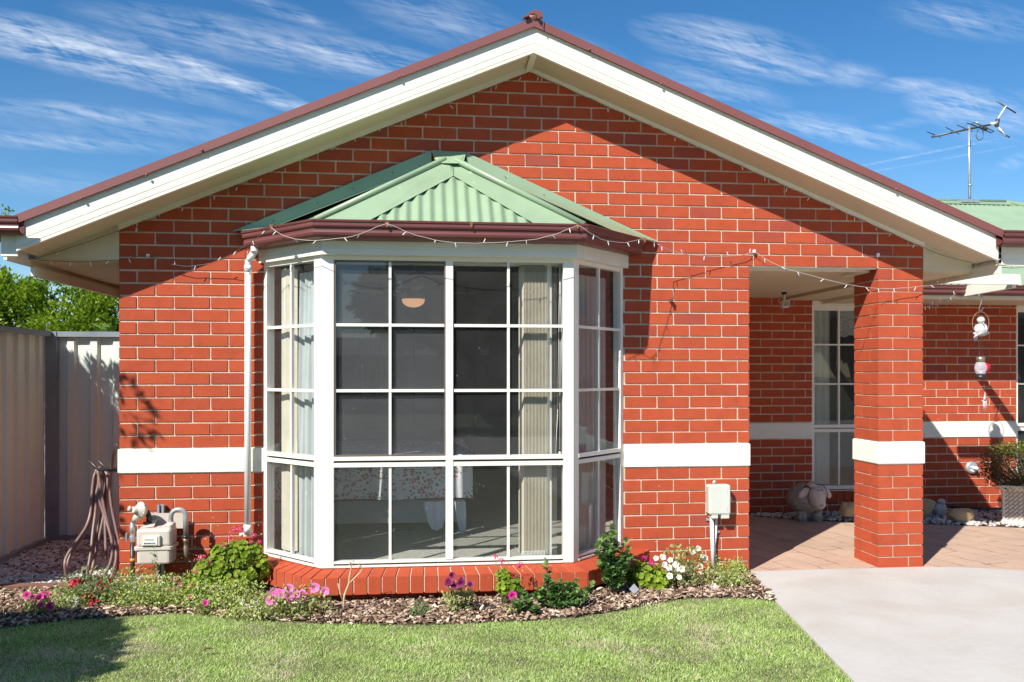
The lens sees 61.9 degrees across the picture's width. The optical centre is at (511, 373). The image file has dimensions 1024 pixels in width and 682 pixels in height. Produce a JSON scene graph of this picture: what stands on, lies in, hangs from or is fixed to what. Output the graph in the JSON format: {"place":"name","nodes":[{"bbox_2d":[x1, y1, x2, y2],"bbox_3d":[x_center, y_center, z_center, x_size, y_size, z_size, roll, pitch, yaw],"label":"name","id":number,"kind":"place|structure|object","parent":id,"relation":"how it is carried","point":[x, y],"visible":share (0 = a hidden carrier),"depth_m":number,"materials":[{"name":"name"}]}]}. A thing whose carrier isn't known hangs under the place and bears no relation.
{"place":"outdoors","nodes":[
{"label":"outdoors","id":0,"kind":"place"},
{"bbox_2d":[0,538,119,583],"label":"side yard gravel","id":1,"kind":"structure","parent":0,"point":[27,577],"depth_m":6.40,"materials":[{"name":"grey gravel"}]},
{"bbox_2d":[35,566,80,573],"bbox_3d":[-3.302,1.437,6.207,0.320,0.030,0.202,0,0,-6],"label":"stepping stone","id":2,"kind":"object","parent":1,"relation":"on","point":[59,570],"visible":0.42,"depth_m":6.19,"materials":[{"name":"grey stone"}]},
{"bbox_2d":[55,549,107,555],"bbox_3d":[-3.437,1.437,6.793,0.380,0.030,0.239,0,0,-6],"label":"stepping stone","id":3,"kind":"object","parent":1,"relation":"on","point":[82,551],"visible":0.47,"depth_m":6.78,"materials":[{"name":"grey stone"}]},
{"bbox_2d":[0,568,775,628],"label":"bark mulch","id":4,"kind":"object","parent":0,"point":[97,608],"visible":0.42,"depth_m":5.20,"materials":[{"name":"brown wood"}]},
{"bbox_2d":[13,586,60,615],"bbox_3d":[-2.839,1.359,5.106,0.274,0.175,0.187,0,0,-6],"label":"petunia","id":5,"kind":"object","parent":4,"relation":"on","point":[42,604],"visible":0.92,"depth_m":5.09,"materials":[{"name":"pink plant"}]},
{"bbox_2d":[0,581,118,590],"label":"garden edging","id":6,"kind":"object","parent":4,"relation":"on","point":[25,585],"visible":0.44,"depth_m":5.69,"materials":[{"name":"brick"}]},
{"bbox_2d":[49,582,93,608],"bbox_3d":[-2.710,1.363,5.228,0.280,0.164,0.217,0,0,-6],"label":"alyssum","id":7,"kind":"object","parent":4,"relation":"on","point":[70,604],"visible":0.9,"depth_m":5.20,"materials":[{"name":"green plant"}]},
{"bbox_2d":[53,564,138,606],"bbox_3d":[-2.598,1.312,5.340,0.552,0.259,0.331,0,0,-6],"label":"dianthus","id":8,"kind":"object","parent":4,"relation":"on","point":[96,590],"visible":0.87,"depth_m":5.31,"materials":[{"name":"green plant"}]},
{"bbox_2d":[114,566,159,595],"bbox_3d":[-2.439,1.338,5.542,0.288,0.216,0.208,0,0,-6],"label":"alyssum","id":9,"kind":"object","parent":4,"relation":"on","point":[129,569],"visible":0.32,"depth_m":5.53,"materials":[{"name":"green plant"}]},
{"bbox_2d":[135,564,143,585],"bbox_3d":[-2.389,1.327,5.459,0.054,0.229,0.060,0,0,37],"label":"dry stalk","id":10,"kind":"object","parent":4,"relation":"on","point":[139,568],"visible":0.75,"depth_m":5.46,"materials":[{"name":"beige plant"}]},
{"bbox_2d":[99,570,200,608],"bbox_3d":[-2.228,1.336,5.302,0.643,0.219,0.329,0,0,-6],"label":"alyssum","id":11,"kind":"object","parent":4,"relation":"on","point":[139,593],"visible":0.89,"depth_m":5.26,"materials":[{"name":"green plant"}]},
{"bbox_2d":[149,546,159,588],"bbox_3d":[-2.285,1.270,5.455,0.065,0.341,0.045,0,0,-27],"label":"weed","id":12,"kind":"object","parent":4,"relation":"on","point":[154,554],"visible":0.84,"depth_m":5.46,"materials":[{"name":"green plant"}]},
{"bbox_2d":[125,501,191,583],"bbox_3d":[-2.338,1.156,5.651,0.401,0.628,0.255,0,0,-6],"label":"gas meter","id":13,"kind":"object","parent":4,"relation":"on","point":[158,529],"visible":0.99,"depth_m":5.60,"materials":[{"name":"beige paint"}]},
{"bbox_2d":[149,555,219,606],"bbox_3d":[-2.042,1.286,5.325,0.430,0.316,0.280,0,0,18],"label":"dianthus","id":14,"kind":"object","parent":4,"relation":"on","point":[188,574],"visible":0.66,"depth_m":5.28,"materials":[{"name":"green plant"}]},
{"bbox_2d":[198,600,215,614],"bbox_3d":[-1.837,1.401,5.126,0.092,0.092,0.111,0,0,-35],"label":"petunia","id":15,"kind":"object","parent":4,"relation":"on","point":[204,602],"visible":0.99,"depth_m":5.11,"materials":[{"name":"green plant"}]},
{"bbox_2d":[170,575,270,613],"bbox_3d":[-1.767,1.341,5.233,0.638,0.210,0.317,0,0,-6],"label":"alyssum","id":16,"kind":"object","parent":4,"relation":"on","point":[219,601],"visible":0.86,"depth_m":5.20,"materials":[{"name":"green plant"}]},
{"bbox_2d":[174,516,271,596],"bbox_3d":[-1.843,1.178,5.419,0.657,0.532,0.354,0,0,-35],"label":"geranium","id":17,"kind":"object","parent":4,"relation":"on","point":[242,557],"visible":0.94,"depth_m":5.45,"materials":[{"name":"green plant"}]},
{"bbox_2d":[218,597,281,620],"bbox_3d":[-1.531,1.385,5.055,0.394,0.121,0.241,0,0,-6],"label":"alyssum","id":18,"kind":"object","parent":4,"relation":"on","point":[234,613],"visible":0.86,"depth_m":5.03,"materials":[{"name":"green plant"}]},
{"bbox_2d":[250,582,337,619],"bbox_3d":[-1.287,1.340,5.054,0.509,0.213,0.315,0,0,-6],"label":"petunia","id":19,"kind":"object","parent":4,"relation":"on","point":[275,595],"visible":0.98,"depth_m":5.05,"materials":[{"name":"pink plant"}]},
{"bbox_2d":[337,561,361,611],"bbox_3d":[-0.974,1.276,5.132,0.149,0.309,0.041,0,0,-6],"label":"dry twig","id":20,"kind":"object","parent":4,"relation":"on","point":[345,592],"visible":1,"depth_m":5.13,"materials":[{"name":"beige wood"}]},
{"bbox_2d":[405,601,433,616],"bbox_3d":[-0.546,1.391,5.064,0.174,0.110,0.146,0,0,23],"label":"dianthus","id":21,"kind":"object","parent":4,"relation":"on","point":[419,611],"visible":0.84,"depth_m":5.06,"materials":[{"name":"green plant"}]},
{"bbox_2d":[440,572,477,611],"bbox_3d":[-0.320,1.310,5.138,0.230,0.260,0.201,0,0,-6],"label":"petunia","id":22,"kind":"object","parent":4,"relation":"on","point":[459,584],"visible":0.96,"depth_m":5.11,"materials":[{"name":"green plant"}]},
{"bbox_2d":[504,591,517,615],"bbox_3d":[-0.002,1.369,5.061,0.077,0.156,0.109,0,0,42],"label":"petunia","id":23,"kind":"object","parent":4,"relation":"on","point":[511,594],"visible":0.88,"depth_m":5.06,"materials":[{"name":"pink plant"}]},
{"bbox_2d":[488,547,536,604],"bbox_3d":[-0.001,1.239,5.280,0.342,0.410,0.324,0,0,-6],"label":"geranium","id":24,"kind":"object","parent":4,"relation":"on","point":[503,579],"visible":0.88,"depth_m":5.30,"materials":[{"name":"green plant"}]},
{"bbox_2d":[511,587,540,614],"bbox_3d":[0.081,1.355,5.070,0.191,0.176,0.123,0,0,-6],"label":"chrysanthemum","id":25,"kind":"object","parent":4,"relation":"on","point":[526,603],"visible":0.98,"depth_m":5.06,"materials":[{"name":"green plant"}]},
{"bbox_2d":[531,557,594,609],"bbox_3d":[0.321,1.284,5.212,0.422,0.317,0.196,0,0,-6],"label":"chrysanthemum","id":26,"kind":"object","parent":4,"relation":"on","point":[552,597],"visible":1,"depth_m":5.21,"materials":[{"name":"green plant"}]},
{"bbox_2d":[593,521,634,594],"bbox_3d":[0.657,1.197,5.537,0.176,0.490,0.306,0,0,45],"label":"chrysanthemum","id":27,"kind":"object","parent":4,"relation":"on","point":[612,566],"visible":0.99,"depth_m":5.51,"materials":[{"name":"green plant"}]},
{"bbox_2d":[630,584,638,593],"bbox_3d":[0.789,1.391,5.511,0.064,0.062,0.024,0,0,-22],"label":"plant tag","id":28,"kind":"object","parent":4,"relation":"on","point":[634,589],"visible":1,"depth_m":5.51,"materials":[{"name":"white plastic"}]},
{"bbox_2d":[623,538,672,589],"bbox_3d":[0.861,1.292,5.705,0.416,0.332,0.313,0,0,21],"label":"geranium","id":29,"kind":"object","parent":4,"relation":"on","point":[645,575],"visible":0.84,"depth_m":5.67,"materials":[{"name":"green plant"}]},
{"bbox_2d":[653,544,715,587],"bbox_3d":[1.156,1.299,5.770,0.423,0.294,0.325,0,0,-6],"label":"petunia","id":30,"kind":"object","parent":4,"relation":"on","point":[677,569],"visible":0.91,"depth_m":5.75,"materials":[{"name":"white plant"}]},
{"bbox_2d":[714,555,720,570],"bbox_3d":[1.479,1.371,6.149,0.062,0.150,0.055,0,0,6],"label":"weed","id":31,"kind":"object","parent":4,"relation":"on","point":[717,558],"visible":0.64,"depth_m":6.14,"materials":[{"name":"green plant"}]},
{"bbox_2d":[704,558,753,587],"bbox_3d":[1.476,1.364,5.785,0.348,0.224,0.289,0,0,-6],"label":"alyssum","id":32,"kind":"object","parent":4,"relation":"on","point":[724,578],"visible":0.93,"depth_m":5.76,"materials":[{"name":"green plant"}]},
{"bbox_2d":[727,556,747,573],"bbox_3d":[1.617,1.373,6.123,0.166,0.147,0.129,0,0,-6],"label":"alyssum","id":33,"kind":"object","parent":4,"relation":"on","point":[742,560],"visible":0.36,"depth_m":6.11,"materials":[{"name":"green plant"}]},
{"bbox_2d":[0,597,851,681],"bbox_3d":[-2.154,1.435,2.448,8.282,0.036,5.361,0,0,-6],"label":"grass","id":34,"kind":"structure","parent":0,"point":[422,639],"depth_m":4.48,"materials":[{"name":"green plant"}]},
{"bbox_2d":[0,0,1023,330],"label":"sky","id":35,"kind":"structure","parent":0,"point":[92,92],"materials":[{"name":"blue"}]},
{"bbox_2d":[748,516,1023,570],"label":"paved path","id":36,"kind":"structure","parent":0,"point":[777,544],"depth_m":7.12,"materials":[{"name":"ceramic"}]},
{"bbox_2d":[749,508,1023,527],"bbox_3d":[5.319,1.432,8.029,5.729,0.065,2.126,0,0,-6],"label":"white gravel","id":37,"kind":"structure","parent":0,"point":[943,520],"depth_m":8.47,"materials":[{"name":"white gravel"}]},
{"bbox_2d":[786,481,831,521],"bbox_3d":[2.904,1.249,8.376,0.380,0.402,0.441,0,0,-6],"label":"sheep statue","id":38,"kind":"object","parent":37,"relation":"on","point":[802,501],"visible":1,"depth_m":8.28,"materials":[{"name":"stone"}]},
{"bbox_2d":[804,484,834,517],"bbox_3d":[3.031,1.244,8.285,0.394,0.359,0.135,0,0,-24],"label":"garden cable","id":39,"kind":"object","parent":38,"relation":"on","point":[827,497],"visible":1,"depth_m":8.23,"materials":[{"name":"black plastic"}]},
{"bbox_2d":[839,501,854,516],"bbox_3d":[3.303,1.331,8.411,0.201,0.152,0.176,0,0,-6],"label":"garden rock","id":40,"kind":"object","parent":37,"relation":"on","point":[846,509],"visible":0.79,"depth_m":8.35,"materials":[{"name":"stone"}]},
{"bbox_2d":[749,506,1007,524],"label":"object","id":41,"kind":"object","parent":37,"relation":"on","point":[932,519],"visible":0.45,"depth_m":8.42,"materials":[{"name":"brown plant"}]},
{"bbox_2d":[922,498,935,515],"bbox_3d":[4.163,1.344,8.558,0.176,0.185,0.132,0,0,-6],"label":"garden rock","id":42,"kind":"object","parent":37,"relation":"on","point":[928,506],"visible":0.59,"depth_m":8.51,"materials":[{"name":"stone"}]},
{"bbox_2d":[933,499,946,515],"bbox_3d":[4.327,1.358,8.631,0.142,0.188,0.119,0,0,17],"label":"duckling statue","id":43,"kind":"object","parent":37,"relation":"on","point":[940,505],"visible":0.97,"depth_m":8.59,"materials":[{"name":"grey stone"}]},
{"bbox_2d":[939,508,974,522],"bbox_3d":[4.319,1.384,8.297,0.329,0.187,0.183,0,0,-6],"label":"garden rock","id":44,"kind":"object","parent":37,"relation":"on","point":[965,515],"visible":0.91,"depth_m":8.24,"materials":[{"name":"stone"}]},
{"bbox_2d":[946,505,1001,509],"bbox_3d":[4.678,1.380,8.851,0.894,0.081,0.041,0,0,-3],"label":"drip hose","id":45,"kind":"object","parent":37,"relation":"on","point":[980,508],"visible":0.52,"depth_m":8.85,"materials":[{"name":"black plastic"}]},
{"bbox_2d":[997,480,1023,525],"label":"planter box","id":46,"kind":"object","parent":37,"relation":"on","point":[1013,507],"visible":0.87,"depth_m":8.13,"materials":[{"name":"wicker"}]},
{"bbox_2d":[977,439,1023,490],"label":"potted shrub","id":47,"kind":"object","parent":46,"relation":"in","point":[1017,479],"visible":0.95,"depth_m":8.19,"materials":[{"name":"green plant"}]},
{"bbox_2d":[750,567,1023,681],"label":"driveway","id":48,"kind":"structure","parent":0,"point":[930,624],"depth_m":5.01,"materials":[{"name":"concrete"}]},
{"label":"ground","id":49,"kind":"structure","parent":0,"visible":0},
{"bbox_2d":[0,264,54,326],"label":"hedge shrub","id":50,"kind":"object","parent":49,"relation":"on","point":[6,278],"visible":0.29,"depth_m":9.48,"materials":[{"name":"green plant"}]},
{"bbox_2d":[0,274,119,331],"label":"hedge shrub","id":51,"kind":"object","parent":49,"relation":"on","point":[90,307],"visible":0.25,"depth_m":9.40,"materials":[{"name":"green plant"}]},
{"bbox_2d":[0,9,1023,600],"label":"brick house","id":52,"kind":"structure","parent":49,"relation":"on","point":[710,369],"depth_m":6.08,"materials":[{"name":"red brick"}]},
{"bbox_2d":[88,459,117,471],"bbox_3d":[-2.834,0.656,6.069,0.299,0.104,0.260,0,0,-6],"label":"hose hanger","id":53,"kind":"object","parent":52,"relation":"attached to","point":[114,469],"visible":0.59,"depth_m":5.97,"materials":[{"name":"black metal"}]},
{"bbox_2d":[63,443,119,581],"bbox_3d":[-2.864,0.955,5.916,0.322,0.959,0.423,0,0,-6],"label":"garden hose","id":54,"kind":"object","parent":53,"relation":"hanging from","point":[97,492],"visible":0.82,"depth_m":5.95,"materials":[{"name":"brown rubber"}]},
{"bbox_2d":[35,228,270,269],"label":"fairy lights","id":55,"kind":"object","parent":52,"relation":"attached to","point":[147,255],"visible":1,"depth_m":5.71,"materials":[{"name":"plastic"}]},
{"bbox_2d":[282,269,297,550],"bbox_3d":[-1.519,0.247,5.825,0.044,1.915,0.146,0,0,-42],"label":"vertical blind","id":56,"kind":"object","parent":52,"relation":"hanging from","point":[286,409],"visible":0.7,"depth_m":5.80,"materials":[{"name":"white fabric"}]},
{"bbox_2d":[296,271,313,557],"bbox_3d":[-1.335,0.275,5.704,0.055,1.910,0.348,0,0,-44],"label":"curtain","id":57,"kind":"object","parent":52,"relation":"hanging from","point":[306,445],"visible":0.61,"depth_m":5.73,"materials":[{"name":"white fabric"}]},
{"bbox_2d":[118,72,527,231],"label":"fairy lights","id":58,"kind":"object","parent":52,"relation":"attached to","point":[322,154],"visible":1,"depth_m":5.86,"materials":[{"name":"plastic"}]},
{"bbox_2d":[361,321,388,399],"bbox_3d":[-1.464,-0.135,9.206,0.320,0.850,0.053,0,0,-6],"label":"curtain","id":59,"kind":"object","parent":52,"relation":"hanging from","point":[374,356],"visible":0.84,"depth_m":9.20,"materials":[{"name":"grey fabric"}]},
{"bbox_2d":[274,440,477,533],"bbox_3d":[-1.488,0.945,7.317,2.325,0.610,1.590,0,0,-6],"label":"bed","id":60,"kind":"object","parent":52,"relation":"on","point":[362,505],"visible":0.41,"depth_m":6.70,"materials":[{"name":"grey fabric"}]},
{"bbox_2d":[352,266,473,307],"bbox_3d":[-0.857,-0.763,7.411,0.813,0.382,0.813,0,0,34],"label":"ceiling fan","id":61,"kind":"object","parent":52,"relation":"attached to","point":[413,296],"visible":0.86,"depth_m":7.34,"materials":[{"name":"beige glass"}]},
{"bbox_2d":[264,255,622,567],"bbox_3d":[-0.430,0.244,5.786,2.516,2.001,0.506,0,0,-6],"label":"bay window","id":62,"kind":"structure","parent":52,"relation":"in","point":[324,460],"depth_m":5.59,"materials":[{"name":"white glass"}]},
{"bbox_2d":[339,262,561,555],"bbox_3d":[-0.395,0.234,5.650,1.477,1.968,0.100,0,0,-6],"label":"vertical blind","id":63,"kind":"object","parent":52,"relation":"hanging from","point":[535,422],"visible":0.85,"depth_m":5.68,"materials":[{"name":"beige fabric"}]},
{"bbox_2d":[271,223,656,246],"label":"fairy lights","id":64,"kind":"object","parent":52,"relation":"attached to","point":[457,242],"visible":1,"depth_m":5.37,"materials":[{"name":"plastic"}]},
{"bbox_2d":[476,304,518,486],"bbox_3d":[0.000,0.245,9.430,0.800,2.010,0.070,0,0,-6],"label":"room door","id":65,"kind":"structure","parent":52,"relation":"in","point":[491,342],"depth_m":9.37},
{"bbox_2d":[579,275,605,550],"bbox_3d":[0.534,0.275,5.953,0.031,1.910,0.431,0,0,40],"label":"curtain","id":66,"kind":"object","parent":52,"relation":"hanging from","point":[587,365],"visible":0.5,"depth_m":5.97,"materials":[{"name":"white fabric"}]},
{"bbox_2d":[705,480,730,568],"bbox_3d":[1.494,1.097,6.162,0.179,0.642,0.088,0,0,-6],"label":"junction box","id":67,"kind":"object","parent":52,"relation":"attached to","point":[718,500],"visible":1,"depth_m":6.12,"materials":[{"name":"white plastic"}]},
{"bbox_2d":[533,73,1023,269],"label":"fairy lights","id":68,"kind":"object","parent":52,"relation":"attached to","point":[763,176],"visible":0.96,"depth_m":6.20,"materials":[{"name":"plastic"}]},
{"bbox_2d":[778,292,789,307],"bbox_3d":[2.623,-0.708,8.228,0.092,0.155,0.076,0,0,-6],"label":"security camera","id":69,"kind":"object","parent":52,"relation":"attached to","point":[784,303],"visible":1,"depth_m":8.21,"materials":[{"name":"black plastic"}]},
{"bbox_2d":[657,244,957,292],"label":"fairy lights","id":70,"kind":"object","parent":52,"relation":"attached to","point":[877,254],"visible":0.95,"depth_m":6.19,"materials":[{"name":"plastic"}]},
{"bbox_2d":[814,311,829,484],"bbox_3d":[3.242,0.255,8.984,0.210,1.830,0.020,0,0,-6],"label":"curtain","id":71,"kind":"object","parent":52,"relation":"hanging from","point":[821,401],"visible":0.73,"depth_m":8.99,"materials":[{"name":"white fabric"}]},
{"bbox_2d":[811,305,854,488],"bbox_3d":[3.658,0.248,8.957,1.110,1.915,0.062,0,0,-6],"label":"window","id":72,"kind":"structure","parent":52,"relation":"in","point":[838,427],"depth_m":8.90,"materials":[{"name":"white glass"}]},
{"bbox_2d":[840,311,854,336],"bbox_3d":[3.818,-0.530,9.056,0.750,0.300,0.020,0,0,-6],"label":"lace curtain","id":73,"kind":"object","parent":52,"relation":"hanging from","point":[847,328],"visible":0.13,"depth_m":9.03,"materials":[{"name":"white fabric"}]},
{"bbox_2d":[924,291,954,309],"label":"fairy lights","id":74,"kind":"object","parent":52,"relation":"attached to","point":[939,302],"visible":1,"depth_m":7.04,"materials":[{"name":"plastic"}]},
{"bbox_2d":[927,101,1015,202],"bbox_3d":[6.835,-3.329,12.823,1.592,1.578,0.612,0,0,-6],"label":"tv aerial","id":75,"kind":"object","parent":52,"relation":"attached to","point":[984,128],"visible":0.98,"depth_m":12.81,"materials":[{"name":"metal"}]},
{"bbox_2d":[965,461,978,473],"bbox_3d":[4.862,0.998,9.001,0.136,0.136,0.084,0,0,2],"label":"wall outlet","id":76,"kind":"object","parent":52,"relation":"attached to","point":[971,467],"depth_m":9.01,"materials":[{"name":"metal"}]},
{"bbox_2d":[972,294,988,346],"bbox_3d":[4.438,-0.502,8.075,0.174,0.503,0.092,0,0,-6],"label":"bird ornament","id":77,"kind":"object","parent":52,"relation":"hanging from","point":[980,328],"visible":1,"depth_m":8.06,"materials":[{"name":"white ceramic"}]},
{"bbox_2d":[974,350,986,377],"bbox_3d":[4.437,-0.110,8.079,0.111,0.304,0.111,0,0,-6],"label":"hanging lantern","id":78,"kind":"object","parent":77,"relation":"hanging from","point":[980,359],"visible":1,"depth_m":8.05,"materials":[{"name":"metal"}]},
{"bbox_2d":[979,386,987,410],"bbox_3d":[4.470,0.201,8.083,0.087,0.304,0.026,0,0,-6],"label":"wind chime","id":79,"kind":"object","parent":78,"relation":"hanging from","point":[983,400],"visible":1,"depth_m":8.08,"materials":[{"name":"metal"}]},
{"bbox_2d":[982,363,990,372],"bbox_3d":[4.546,-0.052,8.178,0.092,0.092,0.006,0,0,-6],"label":"red reflector","id":80,"kind":"object","parent":78,"relation":"hanging from","point":[986,367],"visible":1,"depth_m":8.18,"materials":[{"name":"plastic"}]},
{"bbox_2d":[1015,307,1023,472],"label":"window","id":81,"kind":"structure","parent":52,"relation":"in","point":[1018,309],"depth_m":9.12,"materials":[{"name":"white glass"}]},
{"bbox_3d":[-4.734,-0.358,5.140,2.021,3.679,2.710,0,0,-6],"label":"shade tree","id":82,"kind":"object","parent":49,"relation":"on","visible":0},
{"bbox_2d":[1,204,14,214],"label":"leafy sprig","id":83,"kind":"object","parent":82,"relation":"attached to","point":[7,209],"visible":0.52,"depth_m":6.23,"materials":[{"name":"green plant"}]},
{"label":"side yard","id":84,"kind":"structure","parent":0,"visible":0},
{"bbox_2d":[0,325,50,563],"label":"metal fence","id":85,"kind":"object","parent":84,"relation":"on","point":[21,440],"visible":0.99,"depth_m":6.86,"materials":[{"name":"metal"}]},
{"bbox_2d":[44,322,119,540],"bbox_3d":[-3.424,0.511,7.380,1.170,1.899,0.065,0,0,-6],"label":"metal fence","id":86,"kind":"object","parent":84,"relation":"on","point":[81,399],"visible":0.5,"depth_m":7.37,"materials":[{"name":"metal"}]},
{"bbox_2d":[90,313,119,331],"bbox_3d":[-3.443,0.345,8.218,1.283,2.213,0.713,0,0,-20],"label":"broadleaf shrub","id":87,"kind":"object","parent":84,"relation":"on","point":[106,327],"depth_m":7.96,"materials":[{"name":"green plant"}]}
]}

